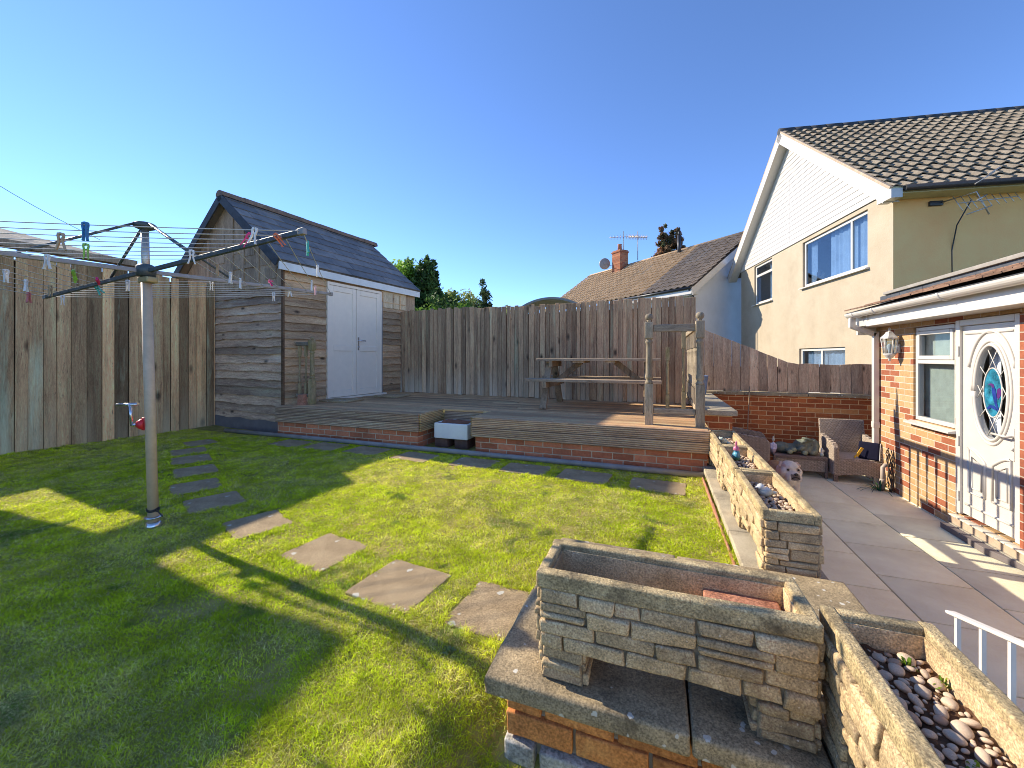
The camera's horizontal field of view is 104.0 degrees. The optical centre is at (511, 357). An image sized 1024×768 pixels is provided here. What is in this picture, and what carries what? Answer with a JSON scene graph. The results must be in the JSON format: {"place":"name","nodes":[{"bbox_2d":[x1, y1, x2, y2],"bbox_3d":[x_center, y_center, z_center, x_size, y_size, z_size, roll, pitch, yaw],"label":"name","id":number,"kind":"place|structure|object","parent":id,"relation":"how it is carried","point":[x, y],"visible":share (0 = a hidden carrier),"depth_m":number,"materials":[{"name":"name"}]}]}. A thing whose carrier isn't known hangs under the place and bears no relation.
{"place":"outdoors","nodes":[
{"label":"outdoors","id":0,"kind":"place"},
{"bbox_2d":[0,410,737,767],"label":"lawn","id":1,"kind":"structure","parent":0,"point":[460,756],"depth_m":1.79,"materials":[{"name":"plant"}]},
{"bbox_2d":[0,256,214,454],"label":"board fence","id":2,"kind":"object","parent":1,"relation":"on","point":[71,371],"visible":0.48,"depth_m":5.56,"materials":[{"name":"wood"}]},
{"bbox_2d":[0,221,332,528],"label":"rotary airer","id":3,"kind":"object","parent":1,"relation":"on","point":[145,271],"visible":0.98,"depth_m":2.80,"materials":[{"name":"metal"}]},
{"bbox_2d":[2,269,9,282],"bbox_3d":[-3.275,-0.525,2.589,0.012,0.090,0.028,0,0,6],"label":"clothes peg","id":4,"kind":"object","parent":3,"relation":"attached to","point":[5,275],"visible":1,"depth_m":2.58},
{"bbox_2d":[42,254,51,268],"bbox_3d":[-2.751,-0.565,2.367,0.046,0.090,0.012,0,0,-3],"label":"clothes peg","id":5,"kind":"object","parent":3,"relation":"attached to","point":[47,260],"visible":1,"depth_m":2.36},
{"bbox_2d":[54,232,67,250],"bbox_3d":[-2.253,-0.577,1.997,0.046,0.090,0.012,0,0,-22],"label":"clothes peg","id":6,"kind":"object","parent":3,"relation":"attached to","point":[61,240],"visible":1,"depth_m":2.00,"materials":[{"name":"white plastic"}]},
{"bbox_2d":[81,221,89,240],"bbox_3d":[-1.996,-0.588,1.872,0.028,0.090,0.012,0,0,-2],"label":"clothes peg","id":7,"kind":"object","parent":3,"relation":"attached to","point":[85,230],"visible":1,"depth_m":1.87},
{"bbox_2d":[82,243,89,259],"bbox_3d":[-2.334,-0.579,2.191,0.028,0.090,0.012,0,0,-34],"label":"clothes peg","id":8,"kind":"object","parent":3,"relation":"attached to","point":[83,247],"visible":1,"depth_m":2.19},
{"bbox_2d":[247,227,257,244],"bbox_3d":[-1.367,-0.643,2.116,0.046,0.090,0.012,12,-2,-10],"label":"clothes peg","id":9,"kind":"object","parent":3,"relation":"attached to","point":[253,233],"visible":1,"depth_m":2.11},
{"bbox_2d":[170,447,206,455],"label":"stepping stone","id":10,"kind":"object","parent":1,"relation":"on","point":[187,450],"visible":0.61,"depth_m":5.03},
{"bbox_2d":[171,454,211,464],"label":"stepping stone","id":11,"kind":"object","parent":1,"relation":"on","point":[190,459],"visible":0.69,"depth_m":4.60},
{"bbox_2d":[169,478,221,495],"bbox_3d":[-2.923,1.210,3.698,0.373,0.038,0.406,0,0,-44],"label":"stepping stone","id":12,"kind":"object","parent":1,"relation":"on","point":[189,487],"visible":0.57,"depth_m":3.68,"materials":[{"name":"stone"}]},
{"bbox_2d":[173,464,218,478],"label":"stepping stone","id":13,"kind":"object","parent":1,"relation":"on","point":[195,470],"visible":0.69,"depth_m":4.17,"materials":[{"name":"stone"}]},
{"bbox_2d":[183,439,216,446],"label":"stepping stone","id":14,"kind":"object","parent":1,"relation":"on","point":[201,442],"visible":0.64,"depth_m":5.55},
{"bbox_2d":[182,491,245,513],"bbox_3d":[-2.447,1.205,3.287,0.411,0.038,0.385,0,0,45],"label":"stepping stone","id":15,"kind":"object","parent":1,"relation":"on","point":[227,499],"visible":0.65,"depth_m":3.29,"materials":[{"name":"stone"}]},
{"bbox_2d":[222,510,291,539],"bbox_3d":[-1.823,1.208,2.866,0.393,0.038,0.362,0,0,42],"label":"stepping stone","id":16,"kind":"object","parent":1,"relation":"on","point":[250,525],"visible":0.66,"depth_m":2.86,"materials":[{"name":"stone"}]},
{"bbox_2d":[268,439,312,447],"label":"stepping stone","id":17,"kind":"object","parent":1,"relation":"on","point":[290,443],"visible":0.64,"depth_m":5.51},
{"bbox_2d":[172,190,420,432],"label":"garden shed","id":18,"kind":"structure","parent":1,"relation":"on","point":[351,325],"depth_m":6.88,"materials":[{"name":"wood"}]},
{"bbox_2d":[330,285,355,397],"bbox_3d":[-3.041,-0.275,7.193,0.028,1.960,0.585,0,0,26],"label":"door leaf","id":19,"kind":"structure","parent":18,"relation":"in","point":[343,300],"depth_m":7.19,"materials":[{"name":"wood"}]},
{"bbox_2d":[356,290,379,394],"bbox_3d":[-2.750,-0.275,7.712,0.090,1.960,0.589,0,0,26],"label":"door leaf","id":20,"kind":"structure","parent":18,"relation":"in","point":[367,303],"depth_m":7.71,"materials":[{"name":"metal"}]},
{"bbox_2d":[279,533,368,572],"bbox_3d":[-1.151,1.210,2.463,0.401,0.038,0.364,0,0,28],"label":"stepping stone","id":21,"kind":"object","parent":1,"relation":"on","point":[325,551],"visible":0.61,"depth_m":2.45,"materials":[{"name":"stone"}]},
{"bbox_2d":[301,442,349,450],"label":"stepping stone","id":22,"kind":"object","parent":1,"relation":"on","point":[324,446],"visible":0.72,"depth_m":5.28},
{"bbox_2d":[342,446,390,455],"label":"stepping stone","id":23,"kind":"object","parent":1,"relation":"on","point":[366,450],"visible":0.62,"depth_m":5.06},
{"bbox_2d":[345,559,451,613],"bbox_3d":[-0.584,1.198,2.090,0.405,0.038,0.380,0,0,26],"label":"stepping stone","id":24,"kind":"object","parent":1,"relation":"on","point":[404,584],"visible":0.71,"depth_m":2.07,"materials":[{"name":"stone"}]},
{"bbox_2d":[390,451,438,462],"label":"stepping stone","id":25,"kind":"object","parent":1,"relation":"on","point":[418,457],"visible":0.59,"depth_m":4.79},
{"bbox_2d":[223,428,704,478],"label":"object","id":26,"kind":"object","parent":1,"relation":"on","point":[673,472],"visible":0.92,"depth_m":4.71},
{"bbox_2d":[448,457,498,468],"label":"stepping stone","id":27,"kind":"object","parent":1,"relation":"on","point":[475,462],"visible":0.65,"depth_m":4.53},
{"bbox_2d":[445,581,529,642],"bbox_3d":[-0.076,1.201,1.882,0.370,0.038,0.384,0,0,20],"label":"stepping stone","id":28,"kind":"object","parent":1,"relation":"on","point":[488,608],"visible":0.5,"depth_m":1.87,"materials":[{"name":"stone"}]},
{"bbox_2d":[275,392,710,471],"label":"timber deck","id":29,"kind":"structure","parent":1,"relation":"on","point":[494,420],"depth_m":4.99,"materials":[{"name":"wood"}]},
{"bbox_2d":[297,394,306,404],"bbox_3d":[-3.256,0.662,6.209,0.106,0.172,0.100,0,0,20],"label":"terracotta shard","id":30,"kind":"object","parent":29,"relation":"on","point":[301,399],"visible":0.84,"depth_m":6.18,"materials":[{"name":"ceramic"}]},
{"bbox_2d":[296,337,315,404],"bbox_3d":[-3.259,0.211,6.314,0.362,1.063,0.085,0,0,20],"label":"old balustrade","id":31,"kind":"object","parent":29,"relation":"on","point":[310,386],"visible":1,"depth_m":6.26,"materials":[{"name":"wood"}]},
{"bbox_2d":[319,398,362,402],"bbox_3d":[-2.867,0.724,6.729,0.530,0.027,0.450,0,0,20],"label":"doorstep slab","id":32,"kind":"structure","parent":29,"relation":"on","point":[340,400],"depth_m":6.60,"materials":[{"name":"stone"}]},
{"bbox_2d":[374,394,410,397],"bbox_3d":[-2.244,0.725,7.512,0.500,0.025,0.450,0,0,20],"label":"doorstep slab","id":33,"kind":"structure","parent":29,"relation":"on","point":[393,395],"depth_m":7.42,"materials":[{"name":"stone"}]},
{"bbox_2d":[400,296,695,404],"bbox_3d":[0.223,-0.125,7.399,5.769,1.750,0.100,0,0,25],"label":"picket fence","id":34,"kind":"object","parent":29,"relation":"on","point":[498,351],"visible":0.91,"depth_m":7.25,"materials":[{"name":"wood"}]},
{"bbox_2d":[524,358,661,413],"bbox_3d":[1.231,0.384,5.908,1.830,0.734,1.140,0,0,20],"label":"picnic table","id":35,"kind":"object","parent":29,"relation":"on","point":[556,380],"visible":0.86,"depth_m":5.75,"materials":[{"name":"brown wood"}]},
{"bbox_2d":[645,312,704,427],"bbox_3d":[2.098,0.131,5.268,0.598,1.224,2.104,0,0,20],"label":"deck balustrade","id":36,"kind":"object","parent":29,"relation":"on","point":[692,338],"visible":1,"depth_m":4.33,"materials":[{"name":"brown wood"}]},
{"bbox_2d":[499,463,551,475],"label":"stepping stone","id":37,"kind":"object","parent":1,"relation":"on","point":[520,468],"visible":0.68,"depth_m":4.24,"materials":[{"name":"stone"}]},
{"bbox_2d":[555,468,611,484],"bbox_3d":[0.717,1.196,3.977,0.503,0.038,0.363,0,0,25],"label":"stepping stone","id":38,"kind":"object","parent":1,"relation":"on","point":[583,476],"visible":0.7,"depth_m":3.94,"materials":[{"name":"stone"}]},
{"bbox_2d":[627,477,685,495],"bbox_3d":[1.345,1.210,3.714,0.504,0.038,0.362,0,0,24],"label":"stepping stone","id":39,"kind":"object","parent":1,"relation":"on","point":[673,488],"visible":0.65,"depth_m":3.71,"materials":[{"name":"stone"}]},
{"bbox_2d":[435,438,454,447],"bbox_3d":[-0.899,1.132,5.392,0.191,0.130,0.224,0,0,20],"label":"support block","id":40,"kind":"object","parent":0,"point":[443,442],"depth_m":5.30,"materials":[{"name":"brick"}]},
{"bbox_2d":[434,419,472,439],"bbox_3d":[-0.739,0.961,5.360,0.490,0.209,0.350,0,0,20],"label":"ceramic sink","id":41,"kind":"object","parent":40,"relation":"on","point":[453,429],"visible":0.77,"depth_m":5.21,"materials":[{"name":"white ceramic"}]},
{"bbox_2d":[455,437,474,448],"bbox_3d":[-0.626,1.132,5.292,0.195,0.131,0.222,0,0,20],"label":"support block","id":42,"kind":"object","parent":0,"point":[464,444],"depth_m":5.20,"materials":[{"name":"brick"}]},
{"bbox_2d":[0,0,1023,313],"label":"sky","id":43,"kind":"structure","parent":0,"point":[504,143],"materials":[{"name":"blue"}]},
{"bbox_2d":[522,297,580,312],"bbox_3d":[1.209,-1.457,11.276,1.717,0.306,1.200,0,0,20],"label":"curved canopy","id":44,"kind":"object","parent":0,"point":[547,301],"visible":0.58,"depth_m":10.93,"materials":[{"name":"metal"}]},
{"bbox_2d":[545,231,760,390],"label":"grey house","id":45,"kind":"structure","parent":0,"point":[700,272],"depth_m":18.10,"materials":[{"name":"white paint"}]},
{"bbox_2d":[599,258,611,269],"bbox_3d":[5.841,-5.860,25.042,0.593,0.720,0.569,0,0,-28],"label":"satellite dish","id":46,"kind":"object","parent":45,"relation":"attached to","point":[604,263],"visible":1,"depth_m":25.06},
{"bbox_2d":[727,106,1023,393],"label":"cream house","id":47,"kind":"structure","parent":0,"point":[842,217],"depth_m":10.24,"materials":[{"name":"paint"}]},
{"bbox_2d":[751,259,772,306],"bbox_3d":[9.308,-2.723,14.721,0.320,1.515,1.620,0,0,10],"label":"window","id":48,"kind":"structure","parent":47,"relation":"in","point":[766,272],"depth_m":14.87,"materials":[{"name":"plastic"}]},
{"bbox_2d":[801,347,844,393],"bbox_3d":[8.645,0.392,11.131,0.320,1.285,2.320,0,0,10],"label":"window","id":49,"kind":"structure","parent":47,"relation":"in","point":[827,356],"depth_m":11.11,"materials":[{"name":"plastic"}]},
{"bbox_2d":[798,211,869,289],"bbox_3d":[8.583,-2.728,10.625,0.377,1.385,2.940,0,0,10],"label":"window","id":50,"kind":"structure","parent":47,"relation":"in","point":[849,245],"depth_m":10.35,"materials":[{"name":"plastic"}]},
{"bbox_2d":[928,166,1021,272],"bbox_3d":[9.219,-2.225,7.881,1.176,2.829,0.811,0,0,10],"label":"wall aerial","id":51,"kind":"object","parent":47,"relation":"attached to","point":[935,203],"depth_m":7.80,"materials":[{"name":"grey metal"}]},
{"bbox_2d":[800,471,1023,711],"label":"patio","id":52,"kind":"structure","parent":0,"point":[921,564],"depth_m":3.28,"materials":[{"name":"stone"}]},
{"bbox_2d":[484,463,868,767],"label":"retaining wall","id":53,"kind":"structure","parent":52,"relation":"on","point":[610,715],"depth_m":1.24,"materials":[{"name":"brick"}]},
{"bbox_2d":[534,539,825,753],"bbox_3d":[0.483,0.861,1.274,0.794,0.346,0.275,0,0,20],"label":"stone planter","id":54,"kind":"object","parent":53,"relation":"on","point":[657,614],"visible":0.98,"depth_m":1.17,"materials":[{"name":"stone"}]},
{"bbox_2d":[703,588,780,609],"bbox_3d":[0.712,0.788,1.240,0.214,0.062,0.097,0,0,25],"label":"loose brick","id":55,"kind":"object","parent":54,"relation":"on","point":[739,598],"visible":0.26,"depth_m":1.25,"materials":[{"name":"brick"}]},
{"bbox_2d":[708,429,750,481],"bbox_3d":[2.035,0.926,3.786,0.273,0.346,0.793,0,0,20],"label":"stone planter","id":56,"kind":"object","parent":53,"relation":"on","point":[715,443],"visible":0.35,"depth_m":3.79,"materials":[{"name":"stone"}]},
{"bbox_2d":[718,445,775,515],"bbox_3d":[1.764,0.925,3.043,0.275,0.348,0.792,0,0,20],"label":"stone planter","id":57,"kind":"object","parent":53,"relation":"on","point":[727,466],"visible":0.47,"depth_m":3.03,"materials":[{"name":"stone"}]},
{"bbox_2d":[732,441,739,460],"bbox_3d":[1.783,0.744,3.180,0.059,0.160,0.084,0,0,40],"label":"rabbit ornament","id":58,"kind":"object","parent":57,"relation":"on","point":[736,454],"visible":0.99,"depth_m":3.16,"materials":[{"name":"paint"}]},
{"bbox_2d":[729,453,755,468],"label":"pebbles","id":59,"kind":"object","parent":57,"relation":"on","point":[745,463],"visible":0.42,"depth_m":3.09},
{"bbox_2d":[734,469,823,578],"bbox_3d":[1.491,0.926,2.303,0.276,0.347,0.795,0,0,20],"label":"stone planter","id":60,"kind":"object","parent":53,"relation":"on","point":[787,541],"visible":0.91,"depth_m":1.97,"materials":[{"name":"stone"}]},
{"bbox_2d":[750,481,792,510],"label":"pebbles","id":61,"kind":"object","parent":60,"relation":"on","point":[773,499],"visible":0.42,"depth_m":2.29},
{"bbox_2d":[756,483,776,496],"bbox_3d":[1.494,0.782,2.351,0.129,0.077,0.057,0,0,0],"label":"bird ornament","id":62,"kind":"object","parent":61,"relation":"on","point":[763,490],"visible":1,"depth_m":2.33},
{"bbox_2d":[819,605,1023,767],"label":"stone planter","id":63,"kind":"object","parent":53,"relation":"on","point":[868,722],"visible":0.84,"depth_m":0.89,"materials":[{"name":"stone"}]},
{"bbox_2d":[872,652,886,662],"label":"pebble","id":64,"kind":"object","parent":63,"relation":"on","point":[879,657],"visible":0.97,"depth_m":1.00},
{"bbox_2d":[878,670,892,680],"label":"pebble","id":65,"kind":"object","parent":63,"relation":"on","point":[887,676],"visible":0.72,"depth_m":0.95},
{"bbox_2d":[886,658,901,665],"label":"pebble","id":66,"kind":"object","parent":63,"relation":"on","point":[893,660],"visible":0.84,"depth_m":0.99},
{"bbox_2d":[888,663,904,676],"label":"pebble","id":67,"kind":"object","parent":63,"relation":"on","point":[896,670],"visible":1,"depth_m":0.96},
{"bbox_2d":[894,680,911,693],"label":"pebble","id":68,"kind":"object","parent":63,"relation":"on","point":[902,686],"visible":0.94,"depth_m":0.91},
{"bbox_2d":[897,652,915,666],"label":"pebble","id":69,"kind":"object","parent":63,"relation":"on","point":[905,656],"visible":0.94,"depth_m":1.00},
{"bbox_2d":[899,656,918,671],"bbox_3d":[0.975,0.754,0.990,0.042,0.024,0.030,0,0,34],"label":"weed","id":70,"kind":"object","parent":63,"relation":"on","point":[909,660],"visible":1,"depth_m":0.99,"materials":[{"name":"green plant"}]},
{"bbox_2d":[906,709,921,726],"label":"pebble","id":71,"kind":"object","parent":63,"relation":"on","point":[916,719],"visible":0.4,"depth_m":0.83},
{"bbox_2d":[907,693,924,708],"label":"pebble","id":72,"kind":"object","parent":63,"relation":"on","point":[915,700],"visible":1,"depth_m":0.88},
{"bbox_2d":[909,676,924,684],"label":"pebble","id":73,"kind":"object","parent":63,"relation":"on","point":[916,680],"visible":1,"depth_m":0.94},
{"bbox_2d":[914,684,931,699],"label":"pebble","id":74,"kind":"object","parent":63,"relation":"on","point":[922,691],"visible":1,"depth_m":0.90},
{"bbox_2d":[920,669,930,679],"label":"pebble","id":75,"kind":"object","parent":63,"relation":"on","point":[925,674],"visible":1,"depth_m":0.95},
{"bbox_2d":[921,728,937,739],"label":"pebble","id":76,"kind":"object","parent":63,"relation":"on","point":[927,733],"visible":0.91,"depth_m":0.80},
{"bbox_2d":[927,677,946,690],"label":"pebble","id":77,"kind":"object","parent":63,"relation":"on","point":[931,681],"visible":1,"depth_m":0.92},
{"bbox_2d":[933,704,948,719],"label":"pebble","id":78,"kind":"object","parent":63,"relation":"on","point":[939,709],"visible":1,"depth_m":0.85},
{"bbox_2d":[933,715,948,725],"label":"pebble","id":79,"kind":"object","parent":63,"relation":"on","point":[941,720],"visible":1,"depth_m":0.83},
{"bbox_2d":[940,697,958,710],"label":"pebble","id":80,"kind":"object","parent":63,"relation":"on","point":[950,703],"visible":1,"depth_m":0.87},
{"bbox_2d":[942,748,957,760],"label":"pebble","id":81,"kind":"object","parent":63,"relation":"on","point":[949,754],"visible":1,"depth_m":0.76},
{"bbox_2d":[942,729,967,746],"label":"pebble","id":82,"kind":"object","parent":63,"relation":"on","point":[955,737],"visible":1,"depth_m":0.79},
{"bbox_2d":[950,720,974,740],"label":"pebble","id":83,"kind":"object","parent":63,"relation":"on","point":[963,730],"visible":0.97,"depth_m":0.81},
{"bbox_2d":[959,718,981,728],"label":"pebble","id":84,"kind":"object","parent":63,"relation":"on","point":[971,723],"visible":0.96,"depth_m":0.82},
{"bbox_2d":[965,759,982,767],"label":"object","id":85,"kind":"object","parent":63,"relation":"on","point":[971,762],"visible":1,"depth_m":0.74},
{"bbox_2d":[974,747,991,767],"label":"pebble","id":86,"kind":"object","parent":63,"relation":"on","point":[982,755],"visible":1,"depth_m":0.76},
{"bbox_2d":[979,737,993,744],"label":"pebble","id":87,"kind":"object","parent":63,"relation":"on","point":[986,740],"visible":1,"depth_m":0.79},
{"bbox_2d":[705,393,737,462],"bbox_3d":[2.838,1.205,5.824,0.385,1.170,2.488,0,0,20],"label":"brick ledge","id":88,"kind":"object","parent":52,"relation":"on","point":[719,413],"visible":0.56,"depth_m":4.72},
{"bbox_2d":[732,427,769,461],"bbox_3d":[3.668,1.340,6.325,0.635,0.801,0.594,0,0,26],"label":"wicker armchair","id":89,"kind":"object","parent":52,"relation":"on","point":[758,442],"visible":0.23,"depth_m":6.01,"materials":[{"name":"wicker"}]},
{"bbox_2d":[767,460,802,493],"bbox_3d":[3.480,1.505,5.149,0.298,0.464,0.795,0,0,18],"label":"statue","id":90,"kind":"object","parent":52,"relation":"on","point":[789,472],"visible":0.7,"depth_m":4.88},
{"bbox_2d":[770,450,827,478],"bbox_3d":[4.287,1.593,6.056,0.667,0.295,0.477,0,0,20],"label":"wicker table","id":91,"kind":"object","parent":52,"relation":"on","point":[814,463],"visible":0.61,"depth_m":5.82,"materials":[{"name":"wicker"}]},
{"bbox_2d":[770,436,776,452],"bbox_3d":[3.940,1.319,6.030,0.094,0.253,0.066,0,0,20],"label":"lady figurine","id":92,"kind":"object","parent":91,"relation":"on","point":[773,447],"visible":1,"depth_m":6.01,"materials":[{"name":"ceramic"}]},
{"bbox_2d":[775,437,819,454],"bbox_3d":[4.261,1.318,6.001,0.587,0.267,0.304,0,0,20],"label":"elephant statue","id":93,"kind":"object","parent":91,"relation":"on","point":[805,446],"visible":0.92,"depth_m":5.90,"materials":[{"name":"grey stone"}]},
{"bbox_2d":[818,418,882,481],"bbox_3d":[4.886,1.340,5.792,0.594,0.801,0.635,0,0,20],"label":"wicker armchair","id":94,"kind":"object","parent":52,"relation":"on","point":[839,439],"visible":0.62,"depth_m":5.86,"materials":[{"name":"wicker"}]},
{"bbox_2d":[858,441,880,460],"bbox_3d":[4.952,1.299,5.537,0.111,0.244,0.239,0,0,-32],"label":"cushion","id":95,"kind":"object","parent":94,"relation":"on","point":[871,451],"visible":1,"depth_m":5.50,"materials":[{"name":"blue fabric"}]},
{"bbox_2d":[858,479,894,496],"bbox_3d":[4.776,1.694,5.226,0.528,0.222,0.501,0,0,44],"label":"spider plant","id":96,"kind":"object","parent":52,"relation":"on","point":[877,487],"visible":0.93,"depth_m":5.20,"materials":[{"name":"green plant"}]},
{"bbox_2d":[844,252,1023,548],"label":"brick extension","id":97,"kind":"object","parent":52,"relation":"on","point":[947,423],"visible":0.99,"depth_m":4.05,"materials":[{"name":"brick"}]},
{"bbox_2d":[879,463,890,490],"bbox_3d":[4.871,1.563,5.218,0.130,0.355,0.060,0,0,5],"label":"waste pipe","id":98,"kind":"object","parent":97,"relation":"attached to","point":[882,471],"visible":0.84,"depth_m":5.20,"materials":[{"name":"beige plastic"}]},
{"bbox_2d":[880,327,900,360],"bbox_3d":[4.777,-0.163,5.062,0.179,0.425,0.187,0,0,-20],"label":"wall lantern","id":99,"kind":"object","parent":97,"relation":"attached to","point":[889,354],"depth_m":5.04,"materials":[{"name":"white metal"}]},
{"bbox_2d":[903,324,955,433],"bbox_3d":[4.736,0.220,4.537,0.225,1.130,1.047,0,0,20],"label":"window","id":100,"kind":"structure","parent":97,"relation":"in","point":[935,345],"depth_m":4.52,"materials":[{"name":"plastic"}]},
{"bbox_2d":[940,513,1023,570],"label":"door step","id":101,"kind":"object","parent":52,"relation":"on","point":[984,540],"depth_m":3.60,"materials":[{"name":"stone"}]},
{"bbox_2d":[945,610,1023,704],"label":"white handrail","id":102,"kind":"object","parent":52,"relation":"on","point":[984,629],"visible":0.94,"depth_m":1.18,"materials":[{"name":"metal"}]},
{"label":"patio bed","id":103,"kind":"structure","parent":0,"visible":0},
{"bbox_2d":[706,390,871,459],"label":"garden wall","id":104,"kind":"structure","parent":103,"relation":"on","point":[787,417],"depth_m":6.53,"materials":[{"name":"brick"}]},
{"bbox_2d":[703,330,871,394],"bbox_3d":[4.462,-0.011,6.666,2.830,1.196,0.086,0,0,20],"label":"sloped fence","id":105,"kind":"object","parent":104,"relation":"on","point":[756,370],"visible":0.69,"depth_m":6.69,"materials":[{"name":"wood"}]},
{"label":"ground","id":106,"kind":"structure","parent":0,"visible":0},
{"bbox_2d":[0,228,137,267],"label":"lean to roof","id":107,"kind":"object","parent":106,"relation":"on","point":[125,262],"visible":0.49,"depth_m":5.36,"materials":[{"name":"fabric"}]},
{"bbox_2d":[389,256,425,305],"bbox_3d":[-3.392,-0.734,13.209,2.369,5.196,2.080,0,0,-26],"label":"laurel bush","id":108,"kind":"object","parent":106,"relation":"on","point":[405,267],"visible":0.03,"depth_m":12.78,"materials":[{"name":"green plant"}]},
{"bbox_2d":[410,254,449,308],"bbox_3d":[-2.735,-0.721,12.742,1.782,5.173,1.802,0,0,20],"label":"cypress tree","id":109,"kind":"object","parent":106,"relation":"on","point":[427,268],"visible":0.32,"depth_m":12.45,"materials":[{"name":"green plant"}]},
{"bbox_2d":[415,288,480,316],"bbox_3d":[-1.982,-0.065,11.592,2.932,3.863,1.923,0,0,20],"label":"hedge bush","id":110,"kind":"object","parent":106,"relation":"on","point":[433,304],"visible":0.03,"depth_m":11.45,"materials":[{"name":"green plant"}]},
{"bbox_2d":[442,288,477,306],"bbox_3d":[-2.343,-0.407,15.184,2.514,4.540,2.188,0,0,-27],"label":"yellow tree","id":111,"kind":"object","parent":106,"relation":"on","point":[469,295],"visible":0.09,"depth_m":15.11,"materials":[{"name":"green plant"}]},
{"bbox_2d":[474,278,492,315],"bbox_3d":[-0.995,-0.479,14.172,1.536,4.684,1.800,0,0,-13],"label":"pointed conifer","id":112,"kind":"object","parent":106,"relation":"on","point":[484,294],"visible":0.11,"depth_m":14.07,"materials":[{"name":"green plant"}]},
{"bbox_2d":[651,223,673,256],"bbox_3d":[11.444,-4.096,30.442,4.022,11.908,4.115,0,0,4],"label":"brown conifer","id":113,"kind":"object","parent":106,"relation":"on","point":[665,239],"visible":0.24,"depth_m":29.66,"materials":[{"name":"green plant"}]},
{"bbox_2d":[666,227,685,252],"bbox_3d":[12.139,-3.875,29.693,3.842,11.466,3.733,0,0,-45],"label":"brown conifer","id":114,"kind":"object","parent":106,"relation":"on","point":[672,243],"visible":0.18,"depth_m":29.49,"materials":[{"name":"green plant"}]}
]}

